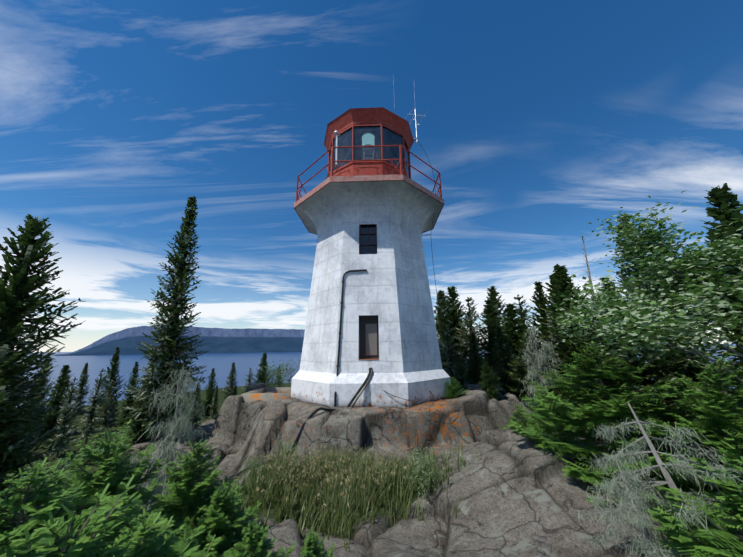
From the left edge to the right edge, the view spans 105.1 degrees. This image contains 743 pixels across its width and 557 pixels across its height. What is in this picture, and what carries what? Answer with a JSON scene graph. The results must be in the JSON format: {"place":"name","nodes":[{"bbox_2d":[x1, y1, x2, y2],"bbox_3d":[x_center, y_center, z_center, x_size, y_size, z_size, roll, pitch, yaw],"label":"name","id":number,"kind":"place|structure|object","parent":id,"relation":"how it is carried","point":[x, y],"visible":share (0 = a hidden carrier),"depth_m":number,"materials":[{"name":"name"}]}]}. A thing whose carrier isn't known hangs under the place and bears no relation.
{"place":"outdoors","nodes":[
{"label":"outdoors","id":0,"kind":"place"},
{"bbox_2d":[53,325,438,355],"bbox_3d":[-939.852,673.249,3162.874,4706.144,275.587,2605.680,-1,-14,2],"label":"distant hill","id":1,"kind":"structure","parent":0,"point":[224,340],"depth_m":2758.83,"materials":[{"name":"blue"}]},
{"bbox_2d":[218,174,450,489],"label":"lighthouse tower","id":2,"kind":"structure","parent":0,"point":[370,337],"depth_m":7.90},
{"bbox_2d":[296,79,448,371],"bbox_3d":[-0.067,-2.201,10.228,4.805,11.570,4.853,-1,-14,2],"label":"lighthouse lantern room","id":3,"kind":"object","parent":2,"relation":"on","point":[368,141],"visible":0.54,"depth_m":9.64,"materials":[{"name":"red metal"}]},
{"bbox_2d":[0,0,742,351],"label":"sky","id":4,"kind":"structure","parent":0,"point":[545,119],"materials":[{"name":"blue"}]},
{"bbox_2d":[16,344,739,407],"bbox_3d":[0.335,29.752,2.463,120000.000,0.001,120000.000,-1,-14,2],"label":"lake water","id":5,"kind":"structure","parent":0,"point":[221,363],"depth_m":539.69,"materials":[{"name":"blue liquid"}]},
{"bbox_2d":[13,382,742,465],"bbox_3d":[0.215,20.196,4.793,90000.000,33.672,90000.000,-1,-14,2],"label":"island terrain","id":6,"kind":"structure","parent":0,"point":[221,395],"depth_m":10.61,"materials":[{"name":"stone"}]},
{"bbox_2d":[1,375,31,464],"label":"conifer tree","id":7,"kind":"object","parent":6,"relation":"on","point":[16,407],"visible":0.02,"depth_m":7.13,"materials":[{"name":"green plant"}]},
{"bbox_2d":[12,373,44,463],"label":"conifer tree","id":8,"kind":"object","parent":6,"relation":"on","point":[31,437],"visible":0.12,"depth_m":7.36,"materials":[{"name":"green plant"}]},
{"bbox_2d":[22,356,54,440],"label":"conifer tree","id":9,"kind":"object","parent":6,"relation":"on","point":[47,364],"visible":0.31,"depth_m":8.87,"materials":[{"name":"green plant"}]},
{"bbox_2d":[35,365,80,439],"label":"conifer tree","id":10,"kind":"object","parent":6,"relation":"on","point":[62,386],"visible":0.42,"depth_m":9.63,"materials":[{"name":"green plant"}]},
{"bbox_2d":[71,363,90,413],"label":"conifer tree","id":11,"kind":"object","parent":6,"relation":"on","point":[83,381],"visible":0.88,"depth_m":11.47,"materials":[{"name":"green plant"}]},
{"bbox_2d":[75,369,109,444],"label":"conifer tree","id":12,"kind":"object","parent":6,"relation":"on","point":[90,420],"visible":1,"depth_m":8.49,"materials":[{"name":"green plant"}]},
{"bbox_2d":[96,379,116,432],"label":"conifer tree","id":13,"kind":"object","parent":6,"relation":"on","point":[105,414],"visible":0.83,"depth_m":9.72,"materials":[{"name":"green plant"}]},
{"bbox_2d":[94,347,125,426],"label":"conifer tree","id":14,"kind":"object","parent":6,"relation":"on","point":[114,371],"visible":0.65,"depth_m":11.35,"materials":[{"name":"green plant"}]},
{"bbox_2d":[112,362,139,429],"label":"conifer tree","id":15,"kind":"object","parent":6,"relation":"on","point":[126,413],"visible":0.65,"depth_m":10.81,"materials":[{"name":"green plant"}]},
{"bbox_2d":[2,380,742,556],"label":"rock outcrop","id":16,"kind":"object","parent":6,"relation":"on","point":[520,495],"visible":0.42,"depth_m":3.62,"materials":[{"name":"stone"}]},
{"bbox_2d":[0,214,84,537],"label":"spruce","id":17,"kind":"object","parent":16,"relation":"on","point":[19,303],"visible":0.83,"depth_m":4.65,"materials":[{"name":"green plant"}]},
{"bbox_2d":[44,377,80,458],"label":"conifer tree","id":18,"kind":"object","parent":16,"relation":"on","point":[67,415],"visible":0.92,"depth_m":7.11,"materials":[{"name":"green plant"}]},
{"bbox_2d":[0,457,130,556],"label":"young fir","id":19,"kind":"object","parent":16,"relation":"on","point":[16,506],"visible":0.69,"depth_m":1.78,"materials":[{"name":"green plant"}]},
{"bbox_2d":[1,420,174,556],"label":"young fir","id":20,"kind":"object","parent":16,"relation":"on","point":[118,470],"visible":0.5,"depth_m":2.44,"materials":[{"name":"green plant"}]},
{"bbox_2d":[0,475,199,556],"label":"young fir","id":21,"kind":"object","parent":16,"relation":"on","point":[63,540],"visible":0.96,"depth_m":1.46,"materials":[{"name":"green plant"}]},
{"bbox_2d":[122,378,149,443],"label":"conifer tree","id":22,"kind":"object","parent":16,"relation":"on","point":[136,427],"visible":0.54,"depth_m":7.91,"materials":[{"name":"green plant"}]},
{"bbox_2d":[122,196,215,445],"bbox_3d":[-5.819,1.027,8.634,2.059,7.753,2.080,-7,-15,25],"label":"tall spruce","id":23,"kind":"object","parent":16,"relation":"on","point":[168,353],"visible":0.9,"depth_m":8.27,"materials":[{"name":"green plant"}]},
{"bbox_2d":[127,364,217,517],"bbox_3d":[-3.431,2.865,4.990,1.535,2.628,1.338,-9,-16,32],"label":"dead lichen spruce","id":24,"kind":"object","parent":16,"relation":"on","point":[173,427],"visible":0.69,"depth_m":5.00,"materials":[{"name":"grey plant"}]},
{"bbox_2d":[112,508,233,556],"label":"young fir","id":25,"kind":"object","parent":16,"relation":"on","point":[161,547],"visible":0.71,"depth_m":1.88,"materials":[{"name":"green plant"}]},
{"bbox_2d":[187,382,205,427],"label":"conifer tree","id":26,"kind":"object","parent":16,"relation":"on","point":[195,405],"visible":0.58,"depth_m":9.15,"materials":[{"name":"green plant"}]},
{"bbox_2d":[149,438,244,542],"bbox_3d":[-1.980,2.492,3.108,1.118,1.338,1.139,8,-16,-33],"label":"young fir","id":27,"kind":"object","parent":16,"relation":"on","point":[191,493],"visible":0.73,"depth_m":3.11,"materials":[{"name":"green plant"}]},
{"bbox_2d":[199,368,217,415],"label":"conifer tree","id":28,"kind":"object","parent":16,"relation":"on","point":[211,389],"visible":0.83,"depth_m":11.46,"materials":[{"name":"green plant"}]},
{"bbox_2d":[209,385,218,418],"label":"conifer tree","id":29,"kind":"object","parent":16,"relation":"on","point":[214,406],"visible":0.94,"depth_m":10.64,"materials":[{"name":"green plant"}]},
{"bbox_2d":[186,481,261,556],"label":"young fir","id":30,"kind":"object","parent":16,"relation":"on","point":[216,523],"visible":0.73,"depth_m":2.85,"materials":[{"name":"green plant"}]},
{"bbox_2d":[219,362,238,407],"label":"conifer tree","id":31,"kind":"object","parent":16,"relation":"on","point":[228,390],"visible":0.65,"depth_m":11.89,"materials":[{"name":"green plant"}]},
{"bbox_2d":[232,385,237,394],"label":"conifer tree","id":32,"kind":"object","parent":16,"relation":"on","point":[235,390],"visible":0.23,"depth_m":9.33,"materials":[{"name":"green plant"}]},
{"bbox_2d":[241,368,253,392],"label":"conifer tree","id":33,"kind":"object","parent":16,"relation":"on","point":[249,379],"visible":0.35,"depth_m":11.32,"materials":[{"name":"green plant"}]},
{"bbox_2d":[235,453,265,478],"bbox_3d":[-2.060,3.255,4.869,0.410,0.606,0.476,-1,-14,-1],"label":"shrub","id":34,"kind":"object","parent":16,"relation":"on","point":[246,462],"visible":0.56,"depth_m":4.87,"materials":[{"name":"green plant"}]},
{"bbox_2d":[226,518,295,556],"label":"young fir","id":35,"kind":"object","parent":16,"relation":"on","point":[254,546],"visible":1,"depth_m":2.52,"materials":[{"name":"green plant"}]},
{"bbox_2d":[253,352,275,386],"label":"conifer tree","id":36,"kind":"object","parent":16,"relation":"on","point":[262,373],"visible":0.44,"depth_m":13.72,"materials":[{"name":"green plant"}]},
{"bbox_2d":[241,387,290,402],"bbox_3d":[-2.989,3.875,8.864,1.500,0.750,1.500,-1,-14,2],"label":"rock","id":37,"kind":"object","parent":16,"relation":"on","point":[255,395],"visible":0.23,"depth_m":8.24,"materials":[{"name":"brown"}]},
{"bbox_2d":[261,363,286,386],"bbox_3d":[-3.419,3.391,9.841,1.104,1.054,0.951,-6,-15,20],"label":"shrub","id":38,"kind":"object","parent":16,"relation":"on","point":[274,375],"visible":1,"depth_m":9.78,"materials":[{"name":"green plant"}]},
{"bbox_2d":[259,359,299,386],"bbox_3d":[-3.062,3.661,10.563,2.063,1.818,1.776,5,-15,-22],"label":"shrub","id":39,"kind":"object","parent":16,"relation":"on","point":[287,370],"visible":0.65,"depth_m":10.50,"materials":[{"name":"green plant"}]},
{"bbox_2d":[275,366,285,386],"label":"medium spruce","id":40,"kind":"object","parent":16,"relation":"on","point":[277,378],"visible":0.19,"depth_m":12.56,"materials":[{"name":"green plant"}]},
{"bbox_2d":[272,438,299,458],"bbox_3d":[-1.615,3.263,5.356,0.561,0.643,0.483,1,-14,-7],"label":"shrub","id":41,"kind":"object","parent":16,"relation":"on","point":[288,447],"visible":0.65,"depth_m":5.37,"materials":[{"name":"green plant"}]},
{"bbox_2d":[300,527,335,556],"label":"young fir","id":42,"kind":"object","parent":16,"relation":"on","point":[313,547],"visible":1,"depth_m":2.32,"materials":[{"name":"green plant"}]},
{"bbox_2d":[196,441,480,550],"bbox_3d":[-0.509,2.982,4.182,4.166,1.011,2.686,-1,-14,2],"label":"grass patch","id":43,"kind":"object","parent":16,"relation":"on","point":[337,486],"visible":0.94,"depth_m":4.01,"materials":[{"name":"green plant"}]},
{"bbox_2d":[6,415,737,555],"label":"ground cover plants","id":44,"kind":"object","parent":16,"relation":"on","point":[102,450],"visible":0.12,"depth_m":6.12,"materials":[{"name":"green plant"}]},
{"bbox_2d":[403,440,441,498],"bbox_3d":[0.710,2.558,3.789,0.560,0.829,0.651,11,-18,-40],"label":"shrub","id":45,"kind":"object","parent":16,"relation":"on","point":[423,461],"visible":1,"depth_m":3.79,"materials":[{"name":"green plant"}]},
{"bbox_2d":[433,290,460,379],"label":"conifer tree","id":46,"kind":"object","parent":16,"relation":"on","point":[442,300],"visible":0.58,"depth_m":15.14,"materials":[{"name":"green plant"}]},
{"bbox_2d":[440,327,458,380],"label":"conifer tree","id":47,"kind":"object","parent":16,"relation":"on","point":[450,360],"visible":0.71,"depth_m":11.04,"materials":[{"name":"green plant"}]},
{"bbox_2d":[444,377,468,398],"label":"young fir","id":48,"kind":"object","parent":16,"relation":"on","point":[455,391],"visible":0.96,"depth_m":7.59,"materials":[{"name":"green plant"}]},
{"bbox_2d":[453,355,469,390],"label":"conifer tree","id":49,"kind":"object","parent":16,"relation":"on","point":[461,376],"visible":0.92,"depth_m":9.06,"materials":[{"name":"green plant"}]},
{"bbox_2d":[454,297,487,380],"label":"conifer tree","id":50,"kind":"object","parent":16,"relation":"on","point":[469,315],"visible":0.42,"depth_m":14.07,"materials":[{"name":"green plant"}]},
{"bbox_2d":[463,332,490,383],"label":"conifer tree","id":51,"kind":"object","parent":16,"relation":"on","point":[475,372],"visible":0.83,"depth_m":10.30,"materials":[{"name":"green plant"}]},
{"bbox_2d":[479,358,502,400],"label":"conifer tree","id":52,"kind":"object","parent":16,"relation":"on","point":[490,387],"visible":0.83,"depth_m":8.28,"materials":[{"name":"green plant"}]},
{"bbox_2d":[475,300,509,381],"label":"conifer tree","id":53,"kind":"object","parent":16,"relation":"on","point":[490,316],"visible":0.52,"depth_m":12.61,"materials":[{"name":"green plant"}]},
{"bbox_2d":[482,286,508,352],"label":"conifer tree","id":54,"kind":"object","parent":16,"relation":"on","point":[493,295],"visible":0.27,"depth_m":14.41,"materials":[{"name":"green plant"}]},
{"bbox_2d":[491,327,524,394],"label":"spruce tree","id":55,"kind":"object","parent":16,"relation":"on","point":[500,346],"visible":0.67,"depth_m":9.54,"materials":[{"name":"green plant"}]},
{"bbox_2d":[469,303,555,395],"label":"spruce tree","id":56,"kind":"object","parent":16,"relation":"on","point":[513,337],"visible":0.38,"depth_m":11.63,"materials":[{"name":"green plant"}]},
{"bbox_2d":[497,408,533,429],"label":"young fir","id":57,"kind":"object","parent":16,"relation":"on","point":[519,416],"visible":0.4,"depth_m":5.20,"materials":[{"name":"green plant"}]},
{"bbox_2d":[508,294,538,374],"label":"conifer tree","id":58,"kind":"object","parent":16,"relation":"on","point":[520,308],"visible":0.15,"depth_m":13.31,"materials":[{"name":"green plant"}]},
{"bbox_2d":[500,330,567,409],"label":"spruce tree","id":59,"kind":"object","parent":16,"relation":"on","point":[520,369],"visible":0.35,"depth_m":8.71,"materials":[{"name":"green plant"}]},
{"bbox_2d":[516,320,576,436],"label":"dead tree","id":60,"kind":"object","parent":16,"relation":"on","point":[537,358],"visible":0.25,"depth_m":6.80,"materials":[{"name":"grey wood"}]},
{"bbox_2d":[525,386,574,441],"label":"young fir","id":61,"kind":"object","parent":16,"relation":"on","point":[538,425],"visible":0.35,"depth_m":5.34,"materials":[{"name":"green plant"}]},
{"bbox_2d":[540,315,575,404],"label":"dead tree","id":62,"kind":"object","parent":16,"relation":"on","point":[552,336],"visible":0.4,"depth_m":8.44,"materials":[{"name":"green plant"}]},
{"bbox_2d":[539,275,580,384],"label":"spruce tree","id":63,"kind":"object","parent":16,"relation":"on","point":[552,283],"visible":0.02,"depth_m":11.73,"materials":[{"name":"green plant"}]},
{"bbox_2d":[552,304,641,424],"bbox_3d":[5.895,2.420,7.728,2.120,3.529,1.882,2,-14,-10],"label":"spruce tree","id":64,"kind":"object","parent":16,"relation":"on","point":[579,345],"visible":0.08,"depth_m":7.87,"materials":[{"name":"green plant"}]},
{"bbox_2d":[579,236,629,379],"bbox_3d":[7.019,1.332,8.550,1.263,5.861,1.162,-1,-14,1],"label":"dead snag","id":65,"kind":"object","parent":16,"relation":"on","point":[589,271],"visible":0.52,"depth_m":9.09,"materials":[{"name":"grey wood"}]},
{"bbox_2d":[507,341,714,505],"bbox_3d":[2.971,1.776,3.819,2.174,1.829,2.215,7,-16,-30],"label":"young fir","id":66,"kind":"object","parent":16,"relation":"on","point":[568,417],"visible":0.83,"depth_m":3.52,"materials":[{"name":"green plant"}]},
{"bbox_2d":[589,291,647,409],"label":"conifer tree","id":67,"kind":"object","parent":16,"relation":"on","point":[610,347],"visible":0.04,"depth_m":8.15,"materials":[{"name":"green plant"}]},
{"bbox_2d":[576,456,690,556],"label":"dead tree","id":68,"kind":"object","parent":16,"relation":"on","point":[647,526],"visible":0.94,"depth_m":1.88,"materials":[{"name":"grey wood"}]},
{"bbox_2d":[539,190,742,381],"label":"alder tree","id":69,"kind":"object","parent":16,"relation":"on","point":[711,278],"visible":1,"depth_m":4.49,"materials":[{"name":"green plant"}]},
{"bbox_2d":[636,530,681,556],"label":"dead tree","id":70,"kind":"object","parent":16,"relation":"on","point":[659,548],"visible":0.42,"depth_m":1.72,"materials":[{"name":"grey plant"}]},
{"bbox_2d":[585,403,742,556],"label":"dead tree","id":71,"kind":"object","parent":16,"relation":"on","point":[629,454],"visible":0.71,"depth_m":2.08,"materials":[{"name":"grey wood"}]},
{"bbox_2d":[642,452,742,556],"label":"young fir","id":72,"kind":"object","parent":16,"relation":"on","point":[705,543],"visible":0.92,"depth_m":1.67,"materials":[{"name":"green plant"}]},
{"bbox_2d":[662,355,742,531],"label":"young fir","id":73,"kind":"object","parent":16,"relation":"on","point":[731,436],"visible":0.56,"depth_m":2.86,"materials":[{"name":"green plant"}]},
{"bbox_2d":[436,286,486,379],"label":"spruce tree","id":74,"kind":"object","parent":6,"relation":"on","point":[454,303],"visible":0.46,"depth_m":15.83,"materials":[{"name":"green plant"}]},
{"bbox_2d":[523,281,555,372],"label":"spruce tree","id":75,"kind":"object","parent":6,"relation":"on","point":[539,298],"visible":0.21,"depth_m":12.30,"materials":[{"name":"green plant"}]},
{"bbox_2d":[539,264,600,403],"bbox_3d":[7.836,2.261,10.467,4.213,5.874,3.292,3,-14,-14],"label":"spruce tree","id":76,"kind":"object","parent":6,"relation":"on","point":[560,278],"visible":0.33,"depth_m":10.78,"materials":[{"name":"green plant"}]},
{"bbox_2d":[591,277,697,424],"bbox_3d":[8.038,2.231,8.742,2.657,4.790,2.342,8,-16,-31],"label":"spruce tree","id":77,"kind":"object","parent":6,"relation":"on","point":[649,376],"visible":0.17,"depth_m":8.14,"materials":[{"name":"green plant"}]},
{"bbox_2d":[612,213,742,418],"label":"spruce tree","id":78,"kind":"object","parent":6,"relation":"on","point":[623,278],"visible":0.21,"depth_m":9.76,"materials":[{"name":"green plant"}]},
{"bbox_2d":[647,255,738,411],"bbox_3d":[10.949,2.091,10.152,2.240,6.326,2.471,11,-18,-40],"label":"spruce tree","id":79,"kind":"object","parent":6,"relation":"on","point":[691,373],"visible":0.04,"depth_m":9.56,"materials":[{"name":"green plant"}]},
{"bbox_2d":[684,183,742,423],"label":"spruce tree","id":80,"kind":"object","parent":6,"relation":"on","point":[723,200],"visible":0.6,"depth_m":7.53,"materials":[{"name":"green plant"}]},
{"bbox_2d":[686,237,742,409],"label":"conifer tree","id":81,"kind":"object","parent":6,"relation":"on","point":[724,351],"visible":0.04,"depth_m":8.65,"materials":[{"name":"green plant"}]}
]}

